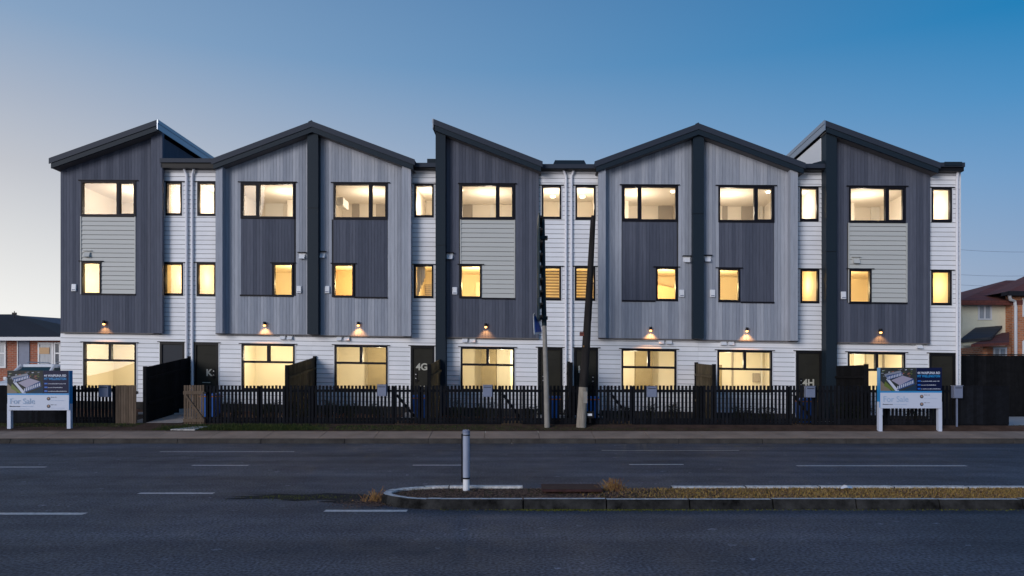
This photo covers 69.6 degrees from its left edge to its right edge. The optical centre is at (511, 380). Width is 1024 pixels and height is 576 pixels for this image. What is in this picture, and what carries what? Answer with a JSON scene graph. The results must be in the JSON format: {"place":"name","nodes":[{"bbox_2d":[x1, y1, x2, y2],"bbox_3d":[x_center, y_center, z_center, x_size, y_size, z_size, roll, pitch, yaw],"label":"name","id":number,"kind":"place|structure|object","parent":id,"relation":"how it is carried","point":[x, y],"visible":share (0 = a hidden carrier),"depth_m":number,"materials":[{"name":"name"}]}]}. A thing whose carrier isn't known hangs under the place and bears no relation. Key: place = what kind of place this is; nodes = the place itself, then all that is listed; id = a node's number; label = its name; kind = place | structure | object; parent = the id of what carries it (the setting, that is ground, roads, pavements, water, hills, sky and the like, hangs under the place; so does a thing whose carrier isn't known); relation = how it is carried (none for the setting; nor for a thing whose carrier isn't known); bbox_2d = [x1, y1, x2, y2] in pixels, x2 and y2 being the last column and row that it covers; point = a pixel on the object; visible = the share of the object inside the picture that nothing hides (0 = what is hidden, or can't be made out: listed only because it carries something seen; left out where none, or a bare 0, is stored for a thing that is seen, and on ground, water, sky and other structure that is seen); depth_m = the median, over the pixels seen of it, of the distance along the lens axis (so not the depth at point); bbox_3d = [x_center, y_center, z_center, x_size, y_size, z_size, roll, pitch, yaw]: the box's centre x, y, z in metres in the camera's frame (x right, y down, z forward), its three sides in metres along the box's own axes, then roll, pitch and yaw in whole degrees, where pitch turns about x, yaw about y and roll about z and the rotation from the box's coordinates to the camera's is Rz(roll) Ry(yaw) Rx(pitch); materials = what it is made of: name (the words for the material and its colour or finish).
{"place":"outdoors","nodes":[
{"label":"outdoors","id":0,"kind":"place"},
{"bbox_2d":[0,423,139,426],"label":"berm grass","id":1,"kind":"structure","parent":0,"point":[46,424],"depth_m":23.29,"materials":[{"name":"plant"}]},
{"bbox_2d":[116,385,137,423],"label":"gate","id":2,"kind":"structure","parent":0,"point":[125,404],"depth_m":23.81,"materials":[{"name":"brown wood"}]},
{"bbox_2d":[0,444,1023,575],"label":"road","id":3,"kind":"structure","parent":0,"point":[121,527],"depth_m":9.62,"materials":[{"name":"asphalt"}]},
{"bbox_2d":[0,513,85,514],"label":"road marking","id":4,"kind":"object","parent":3,"relation":"on","point":[42,513],"visible":1,"depth_m":9.96,"materials":[{"name":"white paint"}]},
{"bbox_2d":[225,493,382,500],"bbox_3d":[-3.084,1.798,11.386,2.656,0.001,0.790,0,0,0],"label":"road patch","id":5,"kind":"object","parent":3,"relation":"on","point":[320,496],"visible":0.81,"depth_m":11.43,"materials":[{"name":"asphalt"}]},
{"bbox_2d":[320,497,381,503],"bbox_3d":[-1.966,1.797,11.057,1.830,0.001,0.696,0,0,0],"label":"road patch","id":6,"kind":"object","parent":3,"relation":"on","point":[343,500],"visible":0.45,"depth_m":11.05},
{"bbox_2d":[352,486,384,502],"bbox_3d":[-2.085,1.697,10.984,0.538,0.235,0.397,0,0,31],"label":"weed","id":7,"kind":"object","parent":6,"relation":"on","point":[373,498],"visible":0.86,"depth_m":10.93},
{"bbox_2d":[325,499,393,508],"bbox_3d":[-2.094,1.783,10.771,1.557,0.042,0.976,0,0,0],"label":"kerbside debris","id":8,"kind":"object","parent":3,"relation":"on","point":[366,502],"visible":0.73,"depth_m":10.68,"materials":[{"name":"brown plant"}]},
{"bbox_2d":[323,510,406,511],"bbox_3d":[-2.021,1.796,10.174,1.141,0.001,0.156,0,0,0],"label":"road marking","id":9,"kind":"object","parent":3,"relation":"on","point":[365,511],"visible":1,"depth_m":10.11,"materials":[{"name":"white paint"}]},
{"bbox_2d":[0,438,1023,443],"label":"kerb","id":10,"kind":"structure","parent":3,"relation":"on","point":[512,441],"depth_m":21.13,"materials":[{"name":"concrete"}]},
{"bbox_2d":[602,450,739,450],"bbox_3d":[4.087,1.796,18.991,3.550,0.001,0.081,0,0,0],"label":"road marking","id":11,"kind":"object","parent":3,"relation":"on","point":[670,450],"visible":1,"depth_m":18.96,"materials":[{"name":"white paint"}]},
{"bbox_2d":[381,485,1023,509],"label":"island kerb","id":12,"kind":"structure","parent":3,"relation":"on","point":[389,498],"depth_m":10.32,"materials":[{"name":"concrete"}]},
{"bbox_2d":[393,486,1023,499],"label":"island soil","id":13,"kind":"structure","parent":12,"relation":"in","point":[497,493],"depth_m":11.07,"materials":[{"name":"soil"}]},
{"bbox_2d":[461,430,469,490],"bbox_3d":[-0.715,1.228,11.360,0.133,0.945,0.114,0,0,0],"label":"marker post","id":14,"kind":"object","parent":13,"relation":"on","point":[465,457],"visible":0.99,"depth_m":11.32,"materials":[{"name":"white plastic"}]},
{"bbox_2d":[541,484,602,491],"bbox_3d":[0.910,1.683,11.320,0.900,0.115,0.600,0,0,0],"label":"steel plate","id":15,"kind":"object","parent":13,"relation":"on","point":[571,488],"visible":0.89,"depth_m":11.11,"materials":[{"name":"metal"}]},
{"bbox_2d":[600,478,634,493],"bbox_3d":[1.592,1.611,11.331,0.830,0.259,0.539,0,0,0],"label":"weed","id":16,"kind":"object","parent":13,"relation":"on","point":[611,485],"visible":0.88,"depth_m":11.32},
{"bbox_2d":[580,486,1023,498],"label":"dry grass","id":17,"kind":"structure","parent":13,"relation":"on","point":[812,492],"depth_m":11.02,"materials":[{"name":"plant"}]},
{"bbox_2d":[440,509,1018,511],"bbox_3d":[3.990,1.793,10.194,9.981,0.014,0.192,0,0,0],"label":"moss","id":18,"kind":"object","parent":3,"relation":"on","point":[554,510],"visible":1,"depth_m":10.25,"materials":[{"name":"plant"}]},
{"bbox_2d":[796,465,964,465],"bbox_3d":[7.816,1.796,15.563,3.586,0.001,0.151,0,0,0],"label":"road marking","id":19,"kind":"object","parent":3,"relation":"on","point":[880,465],"visible":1,"depth_m":15.61,"materials":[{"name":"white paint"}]},
{"bbox_2d":[0,431,1023,438],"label":"footpath","id":20,"kind":"structure","parent":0,"point":[513,434],"depth_m":21.82,"materials":[{"name":"concrete"}]},
{"bbox_2d":[0,408,1023,430],"bbox_3d":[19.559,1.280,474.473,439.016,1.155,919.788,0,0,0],"label":"ground","id":21,"kind":"structure","parent":0,"point":[554,427],"depth_m":22.72,"materials":[{"name":"concrete"}]},
{"bbox_2d":[0,362,60,385],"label":"parked car","id":22,"kind":"object","parent":21,"relation":"on","point":[40,367],"visible":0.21,"depth_m":30.05,"materials":[{"name":"paint"}]},
{"bbox_2d":[0,311,60,380],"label":"brick house","id":23,"kind":"structure","parent":21,"relation":"on","point":[24,340],"depth_m":34.00,"materials":[{"name":"brown brick"}]},
{"bbox_2d":[0,341,5,367],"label":"window","id":24,"kind":"structure","parent":23,"relation":"in","point":[2,343],"depth_m":33.97,"materials":[{"name":"white paint"}]},
{"bbox_2d":[17,341,29,369],"bbox_3d":[-22.551,-0.486,33.964,0.547,2.772,0.067,0,0,0],"label":"door","id":25,"kind":"structure","parent":23,"relation":"in","point":[23,347],"depth_m":33.96,"materials":[{"name":"wood"}]},
{"bbox_2d":[38,342,53,363],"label":"window","id":26,"kind":"structure","parent":23,"relation":"in","point":[49,358],"depth_m":33.97,"materials":[{"name":"white paint"}]},
{"bbox_2d":[54,342,60,363],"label":"window","id":27,"kind":"structure","parent":23,"relation":"in","point":[57,347],"depth_m":33.97,"materials":[{"name":"white paint"}]},
{"bbox_2d":[0,385,66,422],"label":"picket fence","id":28,"kind":"object","parent":21,"relation":"on","point":[39,416],"visible":0.32,"depth_m":24.02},
{"bbox_2d":[7,371,72,428],"bbox_3d":[-14.649,0.648,22.835,1.959,1.930,0.191,0,0,0],"label":"sale sign","id":29,"kind":"object","parent":21,"relation":"on","point":[39,390],"visible":1,"depth_m":22.75,"materials":[{"name":"plastic"}]},
{"bbox_2d":[73,385,115,422],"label":"picket fence","id":30,"kind":"object","parent":21,"relation":"on","point":[95,419],"visible":0.82,"depth_m":23.93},
{"bbox_2d":[98,385,111,396],"bbox_3d":[-13.153,0.327,23.791,0.330,0.380,0.220,0,0,3],"label":"letterbox","id":31,"kind":"object","parent":30,"relation":"attached to","point":[104,390],"visible":1,"depth_m":23.70,"materials":[{"name":"grey metal"}]},
{"bbox_2d":[49,120,214,413],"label":"townhouse","id":32,"kind":"structure","parent":21,"relation":"on","point":[124,257],"depth_m":27.00,"materials":[{"name":"grey wood"}]},
{"bbox_2d":[78,260,103,294],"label":"window","id":33,"kind":"structure","parent":32,"relation":"in","point":[83,263],"depth_m":27.00,"materials":[{"name":"black glass"}]},
{"bbox_2d":[78,180,138,216],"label":"window","id":34,"kind":"structure","parent":32,"relation":"in","point":[119,183],"depth_m":26.95,"materials":[{"name":"black glass"}]},
{"bbox_2d":[80,341,138,388],"bbox_3d":[-14.819,-0.544,27.154,2.179,1.816,0.165,0,0,3],"label":"window","id":35,"kind":"structure","parent":32,"relation":"in","point":[85,343],"depth_m":27.11,"materials":[{"name":"black glass"}]},
{"bbox_2d":[157,341,184,363],"bbox_3d":[-12.470,-0.234,27.054,1.085,2.432,0.220,0,0,3],"label":"front door","id":36,"kind":"structure","parent":32,"relation":"in","point":[170,351],"depth_m":27.04,"materials":[{"name":"black plastic"}]},
{"bbox_2d":[164,181,184,215],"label":"window","id":37,"kind":"structure","parent":32,"relation":"in","point":[167,183],"depth_m":27.00,"materials":[{"name":"black glass"}]},
{"bbox_2d":[164,262,184,295],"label":"window","id":38,"kind":"structure","parent":32,"relation":"in","point":[165,263],"depth_m":26.99,"materials":[{"name":"black metal"}]},
{"bbox_2d":[143,356,190,422],"bbox_3d":[-11.897,0.337,25.488,0.120,2.474,3.040,0,0,3],"label":"dividing screen","id":39,"kind":"object","parent":21,"relation":"on","point":[163,387],"visible":0.82,"depth_m":25.20,"materials":[{"name":"wood"}]},
{"bbox_2d":[147,414,196,422],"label":"path","id":40,"kind":"structure","parent":21,"relation":"on","point":[175,418],"depth_m":24.60,"materials":[{"name":"concrete"}]},
{"bbox_2d":[183,385,205,423],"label":"gate","id":41,"kind":"structure","parent":21,"relation":"on","point":[189,403],"depth_m":23.71,"materials":[{"name":"brown wood"}]},
{"bbox_2d":[146,422,333,430],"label":"berm grass","id":42,"kind":"structure","parent":21,"relation":"on","point":[258,426],"depth_m":22.82,"materials":[{"name":"plant"}]},
{"bbox_2d":[174,120,320,414],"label":"townhouse","id":43,"kind":"structure","parent":21,"relation":"on","point":[254,264],"depth_m":26.76,"materials":[{"name":"grey wood"}]},
{"bbox_2d":[194,181,215,215],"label":"window","id":44,"kind":"structure","parent":43,"relation":"in","point":[199,183],"depth_m":26.95,"materials":[{"name":"black glass"}]},
{"bbox_2d":[194,262,215,295],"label":"window","id":45,"kind":"structure","parent":43,"relation":"in","point":[198,264],"depth_m":26.95,"materials":[{"name":"black metal"}]},
{"bbox_2d":[194,342,220,407],"bbox_3d":[-11.194,-0.210,26.999,1.069,2.426,0.220,0,0,3],"label":"front door","id":46,"kind":"structure","parent":43,"relation":"in","point":[205,353],"depth_m":26.99,"materials":[{"name":"black wood"}]},
{"bbox_2d":[238,181,296,218],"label":"window","id":47,"kind":"structure","parent":43,"relation":"in","point":[258,184],"depth_m":26.72,"materials":[{"name":"black metal"}]},
{"bbox_2d":[239,343,296,388],"bbox_3d":[-8.898,-0.503,26.896,2.151,1.754,0.165,0,0,3],"label":"window","id":48,"kind":"structure","parent":43,"relation":"in","point":[243,345],"depth_m":26.86,"materials":[{"name":"black metal"}]},
{"bbox_2d":[270,262,295,296],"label":"window","id":49,"kind":"structure","parent":43,"relation":"in","point":[291,264],"depth_m":26.68,"materials":[{"name":"black metal"}]},
{"bbox_2d":[205,385,310,423],"bbox_3d":[-8.175,0.912,23.769,3.456,1.535,0.170,0,0,3],"label":"picket fence","id":50,"kind":"object","parent":21,"relation":"on","point":[250,419],"visible":0.93,"depth_m":23.69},
{"bbox_2d":[285,356,316,416],"bbox_3d":[-7.225,0.336,25.309,0.120,2.472,2.990,0,0,3],"label":"dividing screen","id":51,"kind":"object","parent":21,"relation":"on","point":[304,372],"visible":0.52,"depth_m":25.14,"materials":[{"name":"wood"}]},
{"bbox_2d":[311,385,394,423],"bbox_3d":[-5.104,0.912,23.635,2.692,1.535,0.170,0,0,3],"label":"picket fence","id":52,"kind":"object","parent":21,"relation":"on","point":[315,419],"visible":0.96,"depth_m":23.55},
{"bbox_2d":[312,121,435,417],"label":"townhouse","id":53,"kind":"structure","parent":21,"relation":"on","point":[378,264],"depth_m":26.61,"materials":[{"name":"grey wood"}]},
{"bbox_2d":[330,263,356,297],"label":"window","id":54,"kind":"structure","parent":53,"relation":"in","point":[334,264],"depth_m":26.58,"materials":[{"name":"black metal"}]},
{"bbox_2d":[331,182,389,219],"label":"window","id":55,"kind":"structure","parent":53,"relation":"in","point":[380,184],"depth_m":26.54,"materials":[{"name":"black metal"}]},
{"bbox_2d":[332,344,389,389],"bbox_3d":[-5.477,-0.470,26.747,2.129,1.712,0.165,0,0,3],"label":"window","id":56,"kind":"structure","parent":53,"relation":"in","point":[335,345],"depth_m":26.70,"materials":[{"name":"black metal"}]},
{"bbox_2d":[408,345,434,411],"bbox_3d":[-3.232,-0.078,26.651,1.022,2.423,0.220,0,0,3],"label":"front door","id":57,"kind":"structure","parent":53,"relation":"in","point":[421,355],"depth_m":26.64,"materials":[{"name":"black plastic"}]},
{"bbox_2d":[412,183,435,217],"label":"window","id":58,"kind":"structure","parent":53,"relation":"in","point":[416,185],"depth_m":26.59,"materials":[{"name":"black metal"}]},
{"bbox_2d":[412,264,435,297],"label":"window","id":59,"kind":"structure","parent":53,"relation":"in","point":[415,265],"depth_m":26.58,"materials":[{"name":"black metal"}]},
{"bbox_2d":[394,385,416,422],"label":"gate","id":60,"kind":"structure","parent":21,"relation":"on","point":[410,409],"depth_m":23.47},
{"bbox_2d":[427,359,442,420],"bbox_3d":[-2.600,0.356,25.132,0.120,2.432,2.940,0,0,3],"label":"dividing screen","id":61,"kind":"object","parent":21,"relation":"on","point":[434,370],"visible":0.43,"depth_m":24.53,"materials":[{"name":"wood"}]},
{"bbox_2d":[417,385,500,423],"bbox_3d":[-1.681,0.912,23.485,2.679,1.536,0.170,0,0,3],"label":"picket fence","id":62,"kind":"object","parent":21,"relation":"on","point":[420,391],"visible":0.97,"depth_m":23.41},
{"bbox_2d":[501,385,521,422],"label":"gate","id":63,"kind":"structure","parent":21,"relation":"on","point":[513,419],"depth_m":23.33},
{"bbox_2d":[432,119,595,417],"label":"townhouse","id":64,"kind":"structure","parent":21,"relation":"on","point":[493,199],"depth_m":26.39,"materials":[{"name":"grey wood"}]},
{"bbox_2d":[457,264,483,298],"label":"window","id":65,"kind":"structure","parent":64,"relation":"in","point":[461,265],"depth_m":26.37,"materials":[{"name":"black metal"}]},
{"bbox_2d":[458,183,516,219],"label":"window","id":66,"kind":"structure","parent":64,"relation":"in","point":[510,185],"depth_m":26.34,"materials":[{"name":"black metal"}]},
{"bbox_2d":[458,346,516,389],"bbox_3d":[-0.878,-0.425,26.546,2.123,1.644,0.165,0,0,3],"label":"window","id":67,"kind":"structure","parent":64,"relation":"in","point":[462,347],"depth_m":26.49,"materials":[{"name":"black metal"}]},
{"bbox_2d":[536,347,564,414],"bbox_3d":[1.374,-0.006,26.450,1.044,2.433,0.220,0,0,3],"label":"front door","id":68,"kind":"structure","parent":64,"relation":"in","point":[555,354],"depth_m":26.43,"materials":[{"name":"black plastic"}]},
{"bbox_2d":[539,184,563,218],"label":"window","id":69,"kind":"structure","parent":64,"relation":"in","point":[543,185],"depth_m":26.39,"materials":[{"name":"black metal"}]},
{"bbox_2d":[546,266,563,300],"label":"window","id":70,"kind":"structure","parent":64,"relation":"in","point":[547,267],"depth_m":26.38,"materials":[{"name":"black metal"}]},
{"bbox_2d":[540,219,549,427],"bbox_3d":[1.022,-1.748,22.850,0.317,6.520,0.240,0,0,0],"label":"street pole","id":71,"kind":"object","parent":21,"relation":"on","point":[543,237],"visible":0.82,"depth_m":22.78,"materials":[{"name":"paint"}]},
{"bbox_2d":[537,213,542,321],"bbox_3d":[0.853,-3.428,22.650,0.130,3.156,1.500,0,0,0],"label":"direction sign","id":72,"kind":"object","parent":71,"relation":"attached to","point":[539,259],"visible":0.89,"depth_m":21.90,"materials":[{"name":"metal"}]},
{"bbox_2d":[522,385,609,424],"bbox_3d":[1.709,0.912,23.337,2.766,1.536,0.170,0,0,3],"label":"picket fence","id":73,"kind":"object","parent":21,"relation":"on","point":[600,420],"visible":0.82,"depth_m":23.26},
{"bbox_2d":[566,361,572,417],"bbox_3d":[1.946,0.443,24.959,0.120,2.265,2.890,0,0,3],"label":"dividing screen","id":74,"kind":"object","parent":21,"relation":"on","point":[569,373],"visible":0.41,"depth_m":23.52,"materials":[{"name":"wood"}]},
{"bbox_2d":[576,215,595,427],"bbox_3d":[2.292,-1.836,22.836,0.602,6.589,0.333,0,0,0],"label":"wooden pole","id":75,"kind":"object","parent":21,"relation":"on","point":[583,391],"visible":1,"depth_m":22.75,"materials":[{"name":"black wood"}]},
{"bbox_2d":[333,424,890,430],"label":"berm grass","id":76,"kind":"structure","parent":21,"relation":"on","point":[393,427],"depth_m":22.76,"materials":[{"name":"plant"}]},
{"bbox_2d":[568,122,703,417],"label":"townhouse","id":77,"kind":"structure","parent":21,"relation":"on","point":[643,203],"depth_m":26.16,"materials":[{"name":"grey wood"}]},
{"bbox_2d":[573,184,597,219],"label":"window","id":78,"kind":"structure","parent":77,"relation":"in","point":[576,185],"depth_m":26.34,"materials":[{"name":"black metal"}]},
{"bbox_2d":[573,266,597,300],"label":"window","id":79,"kind":"structure","parent":77,"relation":"in","point":[576,267],"depth_m":26.35,"materials":[{"name":"black metal"}]},
{"bbox_2d":[573,347,599,414],"bbox_3d":[2.651,0.011,26.394,1.027,2.439,0.220,0,0,3],"label":"front door","id":80,"kind":"structure","parent":77,"relation":"in","point":[593,360],"depth_m":26.38,"materials":[{"name":"black wood"}]},
{"bbox_2d":[619,348,678,389],"bbox_3d":[4.887,-0.380,26.294,2.125,1.575,0.165,0,0,3],"label":"window","id":81,"kind":"structure","parent":77,"relation":"in","point":[648,350],"depth_m":26.25,"materials":[{"name":"black metal"}]},
{"bbox_2d":[620,184,679,221],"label":"window","id":82,"kind":"structure","parent":77,"relation":"in","point":[639,187],"depth_m":26.12,"materials":[{"name":"black metal"}]},
{"bbox_2d":[653,266,679,300],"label":"window","id":83,"kind":"structure","parent":77,"relation":"in","point":[657,267],"depth_m":26.08,"materials":[{"name":"black metal"}]},
{"bbox_2d":[632,385,702,424],"bbox_3d":[4.889,0.912,23.199,2.195,1.535,0.170,0,0,3],"label":"picket fence","id":84,"kind":"object","parent":21,"relation":"on","point":[678,420],"visible":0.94,"depth_m":23.12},
{"bbox_2d":[610,385,631,423],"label":"gate","id":85,"kind":"structure","parent":84,"relation":"attached to","point":[615,419],"depth_m":23.18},
{"bbox_2d":[694,362,715,417],"bbox_3d":[6.480,0.464,24.786,0.120,2.248,2.840,0,0,3],"label":"dividing screen","id":86,"kind":"object","parent":21,"relation":"on","point":[704,374],"visible":0.46,"depth_m":24.43,"materials":[{"name":"wood"}]},
{"bbox_2d":[702,385,791,424],"bbox_3d":[7.367,0.912,23.090,2.767,1.536,0.170,0,0,3],"label":"picket fence","id":87,"kind":"object","parent":21,"relation":"on","point":[734,420],"visible":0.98,"depth_m":23.01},
{"bbox_2d":[698,123,833,421],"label":"townhouse","id":88,"kind":"structure","parent":21,"relation":"on","point":[762,266],"depth_m":26.01,"materials":[{"name":"grey wood"}]},
{"bbox_2d":[716,267,742,302],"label":"window","id":89,"kind":"structure","parent":88,"relation":"in","point":[737,269],"depth_m":25.98,"materials":[{"name":"black metal"}]},
{"bbox_2d":[715,349,774,392],"bbox_3d":[8.255,-0.349,26.147,2.099,1.534,0.165,0,0,3],"label":"window","id":90,"kind":"structure","parent":88,"relation":"in","point":[743,352],"depth_m":26.09,"materials":[{"name":"black metal"}]},
{"bbox_2d":[716,185,776,222],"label":"window","id":91,"kind":"structure","parent":88,"relation":"in","point":[755,188],"depth_m":25.95,"materials":[{"name":"black metal"}]},
{"bbox_2d":[793,350,821,418],"bbox_3d":[10.493,0.140,26.052,1.067,2.441,0.220,0,0,3],"label":"front door","id":92,"kind":"structure","parent":88,"relation":"in","point":[808,362],"depth_m":26.04,"materials":[{"name":"black wood"}]},
{"bbox_2d":[798,186,821,220],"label":"window","id":93,"kind":"structure","parent":88,"relation":"in","point":[816,188],"depth_m":26.00,"materials":[{"name":"black metal"}]},
{"bbox_2d":[798,268,821,302],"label":"window","id":94,"kind":"structure","parent":88,"relation":"in","point":[816,270],"depth_m":26.00,"materials":[{"name":"black metal"}]},
{"bbox_2d":[835,364,868,421],"bbox_3d":[11.223,0.553,24.579,0.120,2.226,2.840,0,0,3],"label":"dividing screen","id":95,"kind":"object","parent":21,"relation":"on","point":[852,375],"visible":0.41,"depth_m":24.08,"materials":[{"name":"wood"}]},
{"bbox_2d":[786,120,964,421],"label":"townhouse","id":96,"kind":"structure","parent":21,"relation":"on","point":[891,256],"depth_m":25.79,"materials":[{"name":"grey wood"}]},
{"bbox_2d":[846,268,874,303],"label":"window","id":97,"kind":"structure","parent":96,"relation":"in","point":[869,270],"depth_m":25.78,"materials":[{"name":"black metal"}]},
{"bbox_2d":[845,351,907,392],"bbox_3d":[12.829,-0.306,25.947,2.160,1.469,0.165,0,0,3],"label":"window","id":98,"kind":"structure","parent":96,"relation":"in","point":[876,354],"depth_m":25.90,"materials":[{"name":"black metal"}]},
{"bbox_2d":[846,185,907,222],"bbox_3d":[12.787,-6.179,25.809,2.114,1.333,0.165,0,0,3],"label":"window","id":99,"kind":"structure","parent":96,"relation":"in","point":[886,188],"depth_m":25.75,"materials":[{"name":"black metal"}]},
{"bbox_2d":[927,352,955,418],"bbox_3d":[15.089,0.221,25.851,1.059,2.430,0.220,0,0,3],"label":"front door","id":100,"kind":"structure","parent":96,"relation":"in","point":[946,361],"depth_m":25.83,"materials":[{"name":"black wood"}]},
{"bbox_2d":[930,187,954,221],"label":"window","id":101,"kind":"structure","parent":96,"relation":"in","point":[949,189],"depth_m":25.80,"materials":[{"name":"black metal"}]},
{"bbox_2d":[930,269,954,304],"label":"window","id":102,"kind":"structure","parent":96,"relation":"in","point":[949,272],"depth_m":25.80,"materials":[{"name":"black metal"}]},
{"bbox_2d":[812,385,959,424],"bbox_3d":[11.631,0.912,22.904,4.434,1.536,0.170,0,0,3],"label":"picket fence","id":103,"kind":"object","parent":21,"relation":"on","point":[886,419],"visible":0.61,"depth_m":22.85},
{"bbox_2d":[792,385,813,423],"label":"gate","id":104,"kind":"structure","parent":103,"relation":"attached to","point":[802,408],"depth_m":22.93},
{"bbox_2d":[877,368,941,430],"bbox_3d":[12.063,0.568,22.335,1.917,1.928,0.191,0,0,0],"label":"sale sign","id":105,"kind":"object","parent":21,"relation":"on","point":[909,387],"visible":1,"depth_m":22.25,"materials":[{"name":"plastic"}]},
{"bbox_2d":[950,385,963,426],"bbox_3d":[13.676,0.810,22.620,0.276,1.341,0.220,0,0,3],"label":"letterbox","id":106,"kind":"object","parent":21,"relation":"on","point":[956,391],"visible":1,"depth_m":22.54,"materials":[{"name":"grey metal"}]},
{"bbox_2d":[960,385,1008,425],"bbox_3d":[14.576,0.912,22.776,1.461,1.536,0.170,0,0,3],"label":"picket fence","id":107,"kind":"object","parent":21,"relation":"on","point":[984,405],"visible":0.9,"depth_m":22.69,"materials":[{"name":"wood"}]},
{"bbox_2d":[961,354,1023,416],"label":"boundary fence","id":108,"kind":"object","parent":21,"relation":"on","point":[989,370],"visible":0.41,"depth_m":27.40,"materials":[{"name":"wood"}]},
{"bbox_2d":[0,0,1023,431],"label":"sky","id":109,"kind":"structure","parent":0,"point":[547,81],"materials":[{"name":"blue"}]},
{"bbox_2d":[961,277,1023,355],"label":"two storey house","id":110,"kind":"structure","parent":0,"point":[992,318],"depth_m":34.70,"materials":[{"name":"beige brick"}]},
{"bbox_2d":[978,305,991,319],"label":"window","id":111,"kind":"structure","parent":110,"relation":"in","point":[984,311],"depth_m":35.16,"materials":[{"name":"white paint"}]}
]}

